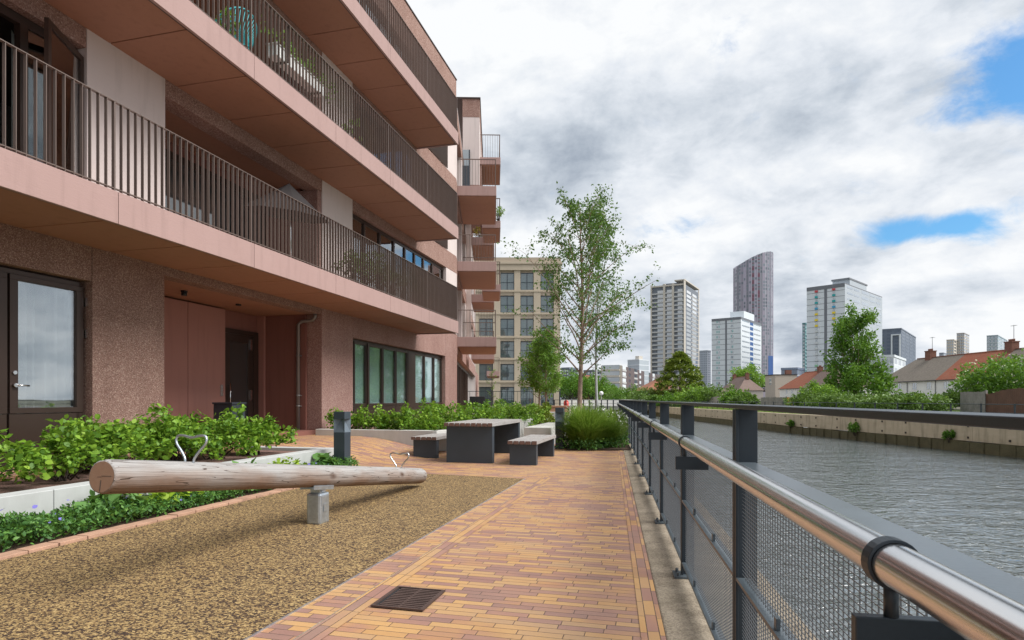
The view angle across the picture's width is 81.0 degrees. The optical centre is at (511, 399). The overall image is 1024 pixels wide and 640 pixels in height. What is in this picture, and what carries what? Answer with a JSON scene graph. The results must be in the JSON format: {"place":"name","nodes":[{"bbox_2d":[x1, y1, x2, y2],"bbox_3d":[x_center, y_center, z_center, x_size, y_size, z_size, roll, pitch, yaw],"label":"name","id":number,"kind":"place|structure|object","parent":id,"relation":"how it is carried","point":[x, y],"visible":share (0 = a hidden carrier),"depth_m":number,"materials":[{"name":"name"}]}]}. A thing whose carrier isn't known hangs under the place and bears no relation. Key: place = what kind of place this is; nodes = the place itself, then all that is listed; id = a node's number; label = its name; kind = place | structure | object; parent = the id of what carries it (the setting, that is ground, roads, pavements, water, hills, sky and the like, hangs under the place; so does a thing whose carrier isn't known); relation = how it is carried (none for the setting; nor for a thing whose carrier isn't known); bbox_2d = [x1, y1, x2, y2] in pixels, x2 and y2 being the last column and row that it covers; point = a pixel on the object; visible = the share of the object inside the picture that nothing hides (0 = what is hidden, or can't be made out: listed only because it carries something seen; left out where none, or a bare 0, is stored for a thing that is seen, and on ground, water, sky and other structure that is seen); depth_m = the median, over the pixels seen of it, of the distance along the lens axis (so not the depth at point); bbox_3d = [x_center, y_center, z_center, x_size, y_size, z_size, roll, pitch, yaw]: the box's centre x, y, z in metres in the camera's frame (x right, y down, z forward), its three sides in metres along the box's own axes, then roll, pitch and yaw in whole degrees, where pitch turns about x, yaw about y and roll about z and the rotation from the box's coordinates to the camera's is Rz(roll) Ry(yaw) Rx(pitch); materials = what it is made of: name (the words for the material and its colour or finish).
{"place":"outdoors","nodes":[
{"label":"outdoors","id":0,"kind":"place"},
{"bbox_2d":[0,447,239,480],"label":"terrace paving","id":1,"kind":"structure","parent":0,"point":[14,475],"depth_m":7.62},
{"bbox_2d":[229,429,445,467],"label":"entrance paving","id":2,"kind":"structure","parent":0,"point":[370,451],"depth_m":11.82,"materials":[{"name":"brick"}]},
{"bbox_2d":[212,402,246,430],"bbox_3d":[-5.866,0.440,12.455,0.490,0.760,0.440,0,0,14],"label":"storage box","id":3,"kind":"object","parent":2,"relation":"on","point":[219,407],"visible":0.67,"depth_m":12.28,"materials":[{"name":"plastic"}]},
{"bbox_2d":[411,433,445,458],"bbox_3d":[-1.513,0.956,12.750,0.534,0.435,1.907,0,0,14],"label":"bench","id":4,"kind":"object","parent":2,"relation":"on","point":[426,446],"visible":0.48,"depth_m":11.89,"materials":[{"name":"grey wood"}]},
{"bbox_2d":[321,424,640,639],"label":"brick path","id":5,"kind":"structure","parent":0,"point":[550,559],"depth_m":4.10,"materials":[{"name":"brick"}]},
{"bbox_2d":[0,489,272,552],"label":"flower bed soil","id":6,"kind":"structure","parent":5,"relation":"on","point":[14,546],"depth_m":5.50,"materials":[{"name":"brown soil"}]},
{"bbox_2d":[74,489,150,513],"bbox_3d":[-3.784,0.935,5.704,0.602,0.338,0.599,0,0,0],"label":"bedding plant","id":7,"kind":"object","parent":6,"relation":"on","point":[113,498],"visible":0.47,"depth_m":5.59,"materials":[{"name":"green plant"}]},
{"bbox_2d":[0,455,359,551],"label":"ground cover","id":8,"kind":"object","parent":6,"relation":"on","point":[31,525],"visible":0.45,"depth_m":5.38,"materials":[{"name":"green plant"}]},
{"bbox_2d":[334,412,350,465],"bbox_3d":[-2.760,0.688,9.750,0.196,0.976,0.196,0,0,14],"label":"light bollard","id":9,"kind":"object","parent":6,"relation":"on","point":[342,434],"visible":0.86,"depth_m":9.67,"materials":[{"name":"metal"}]},
{"bbox_2d":[0,488,295,559],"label":"brick edging","id":10,"kind":"object","parent":5,"relation":"on","point":[52,544],"visible":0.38,"depth_m":5.40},
{"bbox_2d":[0,474,522,639],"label":"safety surface","id":11,"kind":"object","parent":5,"relation":"on","point":[241,570],"visible":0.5,"depth_m":4.24,"materials":[{"name":"gravel"}]},
{"bbox_2d":[89,434,426,523],"bbox_3d":[-1.813,0.711,5.794,0.268,0.938,4.767,0,0,14],"label":"seesaw","id":12,"kind":"object","parent":11,"relation":"on","point":[111,476],"visible":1,"depth_m":4.51,"materials":[{"name":"wood"}]},
{"bbox_2d":[243,478,524,639],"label":"play area edging","id":13,"kind":"object","parent":5,"relation":"on","point":[271,624],"visible":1,"depth_m":3.90,"materials":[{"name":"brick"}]},
{"bbox_2d":[248,478,540,639],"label":"brick soldier course","id":14,"kind":"object","parent":5,"relation":"on","point":[300,621],"visible":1,"depth_m":3.92,"materials":[{"name":"ceramic"}]},
{"bbox_2d":[371,586,445,611],"bbox_3d":[-0.602,1.168,3.523,0.315,0.014,0.360,0,0,14],"label":"drain grate","id":15,"kind":"object","parent":5,"relation":"on","point":[410,598],"visible":1,"depth_m":3.50,"materials":[{"name":"brown metal"}]},
{"bbox_2d":[294,476,552,639],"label":"brick edge course","id":16,"kind":"object","parent":5,"relation":"on","point":[328,625],"visible":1,"depth_m":3.95,"materials":[{"name":"brick"}]},
{"bbox_2d":[316,418,532,450],"bbox_3d":[-1.302,0.880,18.199,3.921,0.600,10.301,0,0,15],"label":"planter","id":17,"kind":"object","parent":5,"relation":"on","point":[402,436],"visible":0.27,"depth_m":13.27,"materials":[{"name":"concrete"}]},
{"bbox_2d":[351,403,383,428],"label":"hedge shrub","id":18,"kind":"object","parent":17,"relation":"in","point":[361,421],"visible":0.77,"depth_m":13.77,"materials":[{"name":"green plant"}]},
{"bbox_2d":[368,410,396,429],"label":"hedge shrub","id":19,"kind":"object","parent":17,"relation":"in","point":[382,419],"visible":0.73,"depth_m":13.65,"materials":[{"name":"green plant"}]},
{"bbox_2d":[389,401,417,429],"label":"hedge shrub","id":20,"kind":"object","parent":17,"relation":"in","point":[401,422],"visible":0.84,"depth_m":13.52,"materials":[{"name":"green plant"}]},
{"bbox_2d":[410,408,439,429],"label":"hedge shrub","id":21,"kind":"object","parent":17,"relation":"in","point":[423,423],"visible":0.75,"depth_m":13.47,"materials":[{"name":"green plant"}]},
{"bbox_2d":[425,400,471,429],"bbox_3d":[-1.475,0.416,14.292,1.119,0.799,1.232,0,0,-21],"label":"hedge shrub","id":22,"kind":"object","parent":17,"relation":"in","point":[442,421],"visible":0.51,"depth_m":14.30,"materials":[{"name":"green plant"}]},
{"bbox_2d":[449,399,505,420],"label":"hedge shrub","id":23,"kind":"object","parent":17,"relation":"in","point":[484,414],"visible":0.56,"depth_m":14.93,"materials":[{"name":"green plant"}]},
{"bbox_2d":[493,398,535,426],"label":"hedge shrub","id":24,"kind":"object","parent":17,"relation":"on","point":[512,409],"visible":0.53,"depth_m":16.75,"materials":[{"name":"green plant"}]},
{"bbox_2d":[444,419,521,462],"bbox_3d":[-0.525,0.804,12.169,0.934,0.741,2.359,0,0,14],"label":"picnic table","id":25,"kind":"object","parent":5,"relation":"on","point":[477,441],"visible":0.98,"depth_m":11.14,"materials":[{"name":"grey wood"}]},
{"bbox_2d":[508,434,555,464],"bbox_3d":[0.418,0.956,11.613,0.534,0.436,1.981,0,0,14],"label":"bench","id":26,"kind":"object","parent":5,"relation":"on","point":[528,449],"visible":1,"depth_m":10.75,"materials":[{"name":"grey wood"}]},
{"bbox_2d":[524,423,554,444],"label":"concrete block","id":27,"kind":"structure","parent":5,"relation":"on","point":[542,429],"depth_m":15.19,"materials":[{"name":"grey concrete"}]},
{"bbox_2d":[517,335,561,404],"bbox_3d":[1.128,-0.764,24.821,1.992,3.893,2.283,0,0,0],"label":"young tree","id":28,"kind":"object","parent":5,"relation":"on","point":[548,376],"visible":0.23,"depth_m":24.84,"materials":[{"name":"green plant"}]},
{"bbox_2d":[516,327,569,403],"bbox_3d":[1.264,-0.875,24.153,2.211,4.114,2.126,0,0,0],"label":"young tree","id":29,"kind":"object","parent":5,"relation":"on","point":[545,355],"visible":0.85,"depth_m":23.86,"materials":[{"name":"green plant"}]},
{"bbox_2d":[555,408,564,448],"bbox_3d":[1.150,0.688,14.400,0.196,0.976,0.196,0,0,14],"label":"light bollard","id":30,"kind":"object","parent":5,"relation":"on","point":[559,412],"visible":0.93,"depth_m":14.31,"materials":[{"name":"metal"}]},
{"bbox_2d":[565,438,631,449],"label":"planting bed soil","id":31,"kind":"structure","parent":5,"relation":"on","point":[626,447],"depth_m":14.04,"materials":[{"name":"brown soil"}]},
{"bbox_2d":[497,181,660,409],"bbox_3d":[1.860,-2.392,16.762,4.492,7.151,3.827,0,0,0],"label":"birch tree","id":32,"kind":"object","parent":31,"relation":"on","point":[576,208],"visible":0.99,"depth_m":16.70,"materials":[{"name":"green plant"}]},
{"bbox_2d":[533,203,636,411],"bbox_3d":[2.613,-2.954,21.998,3.677,8.274,3.276,0,0,0],"label":"birch tree","id":33,"kind":"object","parent":31,"relation":"on","point":[598,301],"visible":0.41,"depth_m":21.91,"materials":[{"name":"green plant"}]},
{"bbox_2d":[548,403,626,449],"bbox_3d":[1.735,0.635,14.364,2.087,1.141,2.120,0,0,0],"label":"grass clump","id":34,"kind":"object","parent":31,"relation":"on","point":[583,429],"visible":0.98,"depth_m":14.01,"materials":[{"name":"green plant"}]},
{"bbox_2d":[597,412,630,447],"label":"grass clump","id":35,"kind":"object","parent":31,"relation":"on","point":[617,439],"visible":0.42,"depth_m":14.47,"materials":[{"name":"green plant"}]},
{"bbox_2d":[618,450,665,639],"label":"brick path edge","id":36,"kind":"object","parent":5,"relation":"on","point":[650,622],"depth_m":4.04,"materials":[{"name":"brick"}]},
{"bbox_2d":[41,402,959,632],"bbox_3d":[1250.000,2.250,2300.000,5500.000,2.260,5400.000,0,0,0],"label":"ground","id":37,"kind":"structure","parent":0,"point":[957,407],"depth_m":73.50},
{"bbox_2d":[0,450,296,493],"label":"hedge bed soil","id":38,"kind":"structure","parent":37,"relation":"on","point":[12,486],"depth_m":6.59,"materials":[{"name":"brown soil"}]},
{"bbox_2d":[0,428,56,483],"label":"hedge shrub","id":39,"kind":"object","parent":38,"relation":"on","point":[27,458],"visible":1,"depth_m":5.75,"materials":[{"name":"green plant"}]},
{"bbox_2d":[0,414,154,481],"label":"hedge shrub","id":40,"kind":"object","parent":38,"relation":"on","point":[76,454],"visible":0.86,"depth_m":6.41,"materials":[{"name":"green plant"}]},
{"bbox_2d":[58,415,178,468],"bbox_3d":[-4.802,0.541,7.311,1.102,0.692,1.047,0,0,21],"label":"hedge shrub","id":41,"kind":"object","parent":38,"relation":"on","point":[115,432],"visible":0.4,"depth_m":7.34,"materials":[{"name":"green plant"}]},
{"bbox_2d":[135,403,225,460],"bbox_3d":[-4.518,0.467,7.953,1.344,0.838,1.097,0,0,0],"label":"hedge shrub","id":42,"kind":"object","parent":38,"relation":"on","point":[169,429],"visible":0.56,"depth_m":7.85,"materials":[{"name":"green plant"}]},
{"bbox_2d":[162,401,265,459],"bbox_3d":[-4.370,0.459,8.816,1.660,0.858,1.211,0,0,0],"label":"hedge shrub","id":43,"kind":"object","parent":38,"relation":"on","point":[229,424],"visible":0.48,"depth_m":8.67,"materials":[{"name":"green plant"}]},
{"bbox_2d":[211,406,299,454],"bbox_3d":[-4.157,0.494,9.600,1.521,0.786,1.148,0,0,0],"label":"hedge shrub","id":44,"kind":"object","parent":38,"relation":"on","point":[255,427],"visible":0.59,"depth_m":9.49,"materials":[{"name":"green plant"}]},
{"bbox_2d":[0,446,333,529],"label":"planter wall","id":45,"kind":"structure","parent":37,"relation":"on","point":[47,499],"depth_m":5.60,"materials":[{"name":"concrete"}]},
{"bbox_2d":[0,0,457,466],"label":"apartment building","id":46,"kind":"structure","parent":37,"relation":"on","point":[149,149],"depth_m":10.72,"materials":[{"name":"pink concrete"}]},
{"bbox_2d":[0,3,77,162],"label":"window","id":47,"kind":"structure","parent":46,"relation":"in","point":[28,36],"depth_m":7.82,"materials":[{"name":"glass"}]},
{"bbox_2d":[0,267,87,466],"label":"door","id":48,"kind":"structure","parent":46,"relation":"in","point":[42,332],"depth_m":8.08,"materials":[{"name":"glass"}]},
{"bbox_2d":[165,148,265,247],"bbox_3d":[-6.422,-3.690,12.764,0.080,2.300,3.610,0,0,14],"label":"window","id":49,"kind":"structure","parent":46,"relation":"in","point":[171,153],"depth_m":12.61,"materials":[{"name":"black glass"}]},
{"bbox_2d":[225,328,257,422],"bbox_3d":[-6.310,-0.375,13.938,0.166,2.470,1.240,0,0,14],"label":"door","id":50,"kind":"structure","parent":46,"relation":"in","point":[241,363],"depth_m":14.04,"materials":[{"name":"brown metal"}]},
{"bbox_2d":[243,183,328,257],"bbox_3d":[-4.460,-3.426,11.998,1.149,1.792,2.176,0,0,17],"label":"parasol","id":51,"kind":"object","parent":46,"relation":"on","point":[289,190],"visible":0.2,"depth_m":11.70,"materials":[{"name":"grey fabric"}]},
{"bbox_2d":[260,15,334,103],"bbox_3d":[-4.027,-6.369,11.484,0.481,0.718,2.273,0,0,16],"label":"balcony planter","id":52,"kind":"object","parent":46,"relation":"attached to","point":[294,63],"visible":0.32,"depth_m":11.02,"materials":[{"name":"white paint"}]},
{"bbox_2d":[353,339,441,427],"bbox_3d":[-3.453,-0.420,19.194,0.133,2.400,7.128,0,0,14],"label":"window","id":53,"kind":"structure","parent":46,"relation":"in","point":[385,375],"depth_m":18.49,"materials":[{"name":"glass"}]},
{"bbox_2d":[353,214,442,301],"bbox_3d":[-3.467,-3.735,19.069,0.100,2.390,6.960,0,0,14],"label":"window","id":54,"kind":"structure","parent":46,"relation":"in","point":[360,226],"depth_m":18.30,"materials":[{"name":"glass"}]},
{"bbox_2d":[456,97,500,414],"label":"apartment wing","id":55,"kind":"structure","parent":37,"relation":"on","point":[476,170],"depth_m":28.29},
{"bbox_2d":[457,361,471,414],"bbox_3d":[-2.842,-0.320,35.900,0.150,3.000,23.649,0,0,-2],"label":"window","id":56,"kind":"structure","parent":55,"relation":"in","point":[464,378],"depth_m":32.33,"materials":[{"name":"brown glass"}]},
{"bbox_2d":[462,150,469,185],"bbox_3d":[-2.401,-10.195,28.175,0.860,3.050,0.080,0,0,-2],"label":"window","id":57,"kind":"structure","parent":55,"relation":"in","point":[465,153],"depth_m":28.14,"materials":[{"name":"glass"}]},
{"bbox_2d":[561,400,648,409],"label":"footbridge parapet","id":58,"kind":"structure","parent":37,"relation":"on","point":[604,403],"depth_m":96.00,"materials":[{"name":"white paint"}]},
{"bbox_2d":[601,365,662,399],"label":"brick apartment block","id":59,"kind":"structure","parent":37,"relation":"on","point":[618,376],"depth_m":291.02,"materials":[{"name":"grey"}]},
{"bbox_2d":[627,356,648,384],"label":"rooftop glass block","id":60,"kind":"structure","parent":37,"relation":"on","point":[639,363],"depth_m":343.77,"materials":[{"name":"grey glass"}]},
{"bbox_2d":[650,279,699,384],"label":"residential tower","id":61,"kind":"structure","parent":37,"relation":"on","point":[674,320],"depth_m":427.49,"materials":[{"name":"grey concrete"}]},
{"bbox_2d":[657,289,696,314],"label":"window","id":62,"kind":"structure","parent":61,"relation":"in","point":[679,294],"depth_m":428.38,"materials":[{"name":"grey"}]},
{"bbox_2d":[699,350,710,388],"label":"slim tower","id":63,"kind":"structure","parent":37,"relation":"on","point":[705,361],"depth_m":602.47,"materials":[{"name":"grey concrete"}]},
{"bbox_2d":[623,439,818,639],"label":"quay kerb","id":64,"kind":"structure","parent":37,"relation":"on","point":[682,616],"depth_m":3.83,"materials":[{"name":"concrete"}]},
{"bbox_2d":[617,400,1023,639],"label":"riverside railing","id":65,"kind":"object","parent":64,"relation":"on","point":[955,594],"visible":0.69,"depth_m":1.48,"materials":[{"name":"metal"}]},
{"bbox_2d":[712,311,760,388],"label":"white tower block","id":66,"kind":"structure","parent":37,"relation":"on","point":[736,339],"depth_m":336.78,"materials":[{"name":"concrete"}]},
{"bbox_2d":[723,372,763,400],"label":"terraced house","id":67,"kind":"structure","parent":37,"relation":"on","point":[745,382],"depth_m":224.70,"materials":[{"name":"brown tile"}]},
{"bbox_2d":[733,251,772,396],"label":"curved tower","id":68,"kind":"structure","parent":37,"relation":"on","point":[753,285],"depth_m":561.19,"materials":[{"name":"glass"}]},
{"bbox_2d":[764,370,797,396],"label":"flat roof house","id":69,"kind":"structure","parent":37,"relation":"on","point":[774,383],"depth_m":198.00,"materials":[{"name":"white paint"}]},
{"bbox_2d":[779,365,823,396],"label":"terraced house","id":70,"kind":"structure","parent":37,"relation":"on","point":[790,388],"depth_m":168.98,"materials":[{"name":"orange tile"}]},
{"bbox_2d":[669,404,959,414],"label":"bank grass","id":71,"kind":"structure","parent":37,"relation":"on","point":[956,410],"depth_m":49.88,"materials":[{"name":"green plant"}]},
{"bbox_2d":[565,370,620,399],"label":"background tree","id":72,"kind":"object","parent":71,"relation":"on","point":[602,387],"visible":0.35,"depth_m":122.61,"materials":[{"name":"green plant"}]},
{"bbox_2d":[648,350,711,395],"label":"conifer tree","id":73,"kind":"object","parent":71,"relation":"on","point":[679,360],"visible":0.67,"depth_m":93.61,"materials":[{"name":"green plant"}]},
{"bbox_2d":[672,383,710,406],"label":"bush","id":74,"kind":"object","parent":71,"relation":"on","point":[684,397],"visible":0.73,"depth_m":83.38,"materials":[{"name":"green plant"}]},
{"bbox_2d":[686,382,734,406],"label":"bush","id":75,"kind":"object","parent":71,"relation":"on","point":[713,393],"visible":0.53,"depth_m":81.25,"materials":[{"name":"green plant"}]},
{"bbox_2d":[725,392,760,404],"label":"bush","id":76,"kind":"object","parent":71,"relation":"on","point":[745,398],"visible":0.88,"depth_m":71.11,"materials":[{"name":"green plant"}]},
{"bbox_2d":[783,390,829,406],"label":"bramble bush","id":77,"kind":"object","parent":71,"relation":"on","point":[806,397],"visible":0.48,"depth_m":52.94,"materials":[{"name":"green plant"}]},
{"bbox_2d":[797,379,839,399],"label":"bush","id":78,"kind":"object","parent":71,"relation":"on","point":[815,387],"visible":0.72,"depth_m":53.05,"materials":[{"name":"green plant"}]},
{"bbox_2d":[805,392,853,407],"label":"bramble bush","id":79,"kind":"object","parent":71,"relation":"on","point":[825,398],"visible":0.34,"depth_m":48.61,"materials":[{"name":"green plant"}]},
{"bbox_2d":[671,401,1023,413],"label":"bank railing","id":80,"kind":"object","parent":71,"relation":"on","point":[880,403],"visible":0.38,"depth_m":34.27,"materials":[{"name":"metal"}]},
{"bbox_2d":[819,300,890,391],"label":"ash tree","id":81,"kind":"object","parent":71,"relation":"on","point":[845,347],"visible":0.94,"depth_m":57.56,"materials":[{"name":"green plant"}]},
{"bbox_2d":[828,391,883,408],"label":"bramble bush","id":82,"kind":"object","parent":71,"relation":"on","point":[844,402],"visible":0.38,"depth_m":45.20,"materials":[{"name":"green plant"}]},
{"bbox_2d":[822,358,902,396],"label":"tree undergrowth","id":83,"kind":"object","parent":71,"relation":"on","point":[881,381],"visible":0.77,"depth_m":55.55,"materials":[{"name":"green plant"}]},
{"bbox_2d":[852,391,915,409],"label":"bramble bush","id":84,"kind":"object","parent":71,"relation":"on","point":[867,403],"visible":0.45,"depth_m":41.84,"materials":[{"name":"green plant"}]},
{"bbox_2d":[879,390,955,410],"bbox_3d":[26.663,0.204,39.281,3.951,1.633,4.806,0,0,0],"label":"bramble bush","id":85,"kind":"object","parent":71,"relation":"on","point":[917,397],"visible":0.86,"depth_m":38.33,"materials":[{"name":"green plant"}]},
{"bbox_2d":[960,390,987,411],"bbox_3d":[28.577,0.215,37.194,0.106,1.530,2.401,0,0,4],"label":"board fence","id":86,"kind":"object","parent":71,"relation":"on","point":[969,401],"visible":0.69,"depth_m":37.23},
{"bbox_2d":[985,388,1023,412],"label":"board fence","id":87,"kind":"object","parent":71,"relation":"on","point":[1011,396],"visible":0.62,"depth_m":34.35,"materials":[{"name":"brown wood"}]},
{"bbox_2d":[616,406,1023,458],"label":"embankment wall","id":88,"kind":"structure","parent":37,"relation":"on","point":[997,442],"depth_m":33.63,"materials":[{"name":"concrete"}]},
{"bbox_2d":[807,277,881,371],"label":"panelled tower block","id":89,"kind":"structure","parent":37,"relation":"on","point":[825,303],"depth_m":309.11,"materials":[{"name":"concrete"}]},
{"bbox_2d":[815,286,880,325],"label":"window","id":90,"kind":"structure","parent":89,"relation":"in","point":[863,292],"depth_m":317.88,"materials":[{"name":"grey"}]},
{"bbox_2d":[868,355,905,373],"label":"white building","id":91,"kind":"structure","parent":37,"relation":"on","point":[897,362],"depth_m":263.06,"materials":[{"name":"grey"}]},
{"bbox_2d":[882,328,915,364],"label":"dark blue tower","id":92,"kind":"structure","parent":37,"relation":"on","point":[900,342],"depth_m":507.18,"materials":[{"name":"concrete"}]},
{"bbox_2d":[890,337,936,395],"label":"terraced house","id":93,"kind":"structure","parent":37,"relation":"on","point":[904,374],"depth_m":105.41,"materials":[{"name":"grey tile"}]},
{"bbox_2d":[906,354,964,400],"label":"terraced house","id":94,"kind":"structure","parent":37,"relation":"on","point":[924,378],"depth_m":99.77,"materials":[{"name":"grey tile"}]},
{"bbox_2d":[957,333,968,353],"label":"beige tower","id":95,"kind":"structure","parent":37,"relation":"on","point":[962,343],"depth_m":703.02,"materials":[{"name":"grey concrete"}]},
{"bbox_2d":[941,383,992,409],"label":"bush","id":96,"kind":"object","parent":37,"relation":"on","point":[953,395],"visible":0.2,"depth_m":43.28,"materials":[{"name":"green plant"}]},
{"bbox_2d":[935,325,1019,401],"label":"terraced house","id":97,"kind":"structure","parent":37,"relation":"on","point":[945,378],"depth_m":93.29,"materials":[{"name":"red tile"}]},
{"bbox_2d":[946,348,1023,402],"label":"elder bush","id":98,"kind":"object","parent":37,"relation":"on","point":[999,381],"visible":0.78,"depth_m":42.02,"materials":[{"name":"green plant"}]},
{"bbox_2d":[987,335,1006,350],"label":"glass tower","id":99,"kind":"structure","parent":37,"relation":"on","point":[995,342],"depth_m":704.99,"materials":[{"name":"grey"}]},
{"bbox_2d":[473,257,562,407],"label":"beige building","id":100,"kind":"structure","parent":0,"point":[519,279],"depth_m":79.10,"materials":[{"name":"beige stone"}]},
{"bbox_2d":[500,319,513,335],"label":"window","id":101,"kind":"structure","parent":100,"relation":"in","point":[506,325],"depth_m":79.24,"materials":[{"name":"glass"}]},
{"bbox_2d":[500,341,513,357],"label":"window","id":102,"kind":"structure","parent":100,"relation":"in","point":[506,347],"depth_m":79.24,"materials":[{"name":"glass"}]},
{"bbox_2d":[520,273,533,289],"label":"window","id":103,"kind":"structure","parent":100,"relation":"in","point":[526,279],"depth_m":79.24,"materials":[{"name":"glass"}]},
{"bbox_2d":[560,367,599,399],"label":"background tree","id":104,"kind":"object","parent":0,"point":[587,387],"visible":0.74,"depth_m":115.71,"materials":[{"name":"green plant"}]},
{"bbox_2d":[406,0,1023,389],"label":"sky","id":105,"kind":"structure","parent":0,"point":[878,144],"materials":[{"name":"white"}]},
{"bbox_2d":[727,363,764,385],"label":"background tree","id":106,"kind":"object","parent":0,"point":[755,376],"visible":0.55,"depth_m":259.93,"materials":[{"name":"green plant"}]},
{"bbox_2d":[604,410,1023,639],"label":"river water","id":107,"kind":"structure","parent":0,"point":[969,504],"depth_m":15.80,"materials":[{"name":"grey liquid"}]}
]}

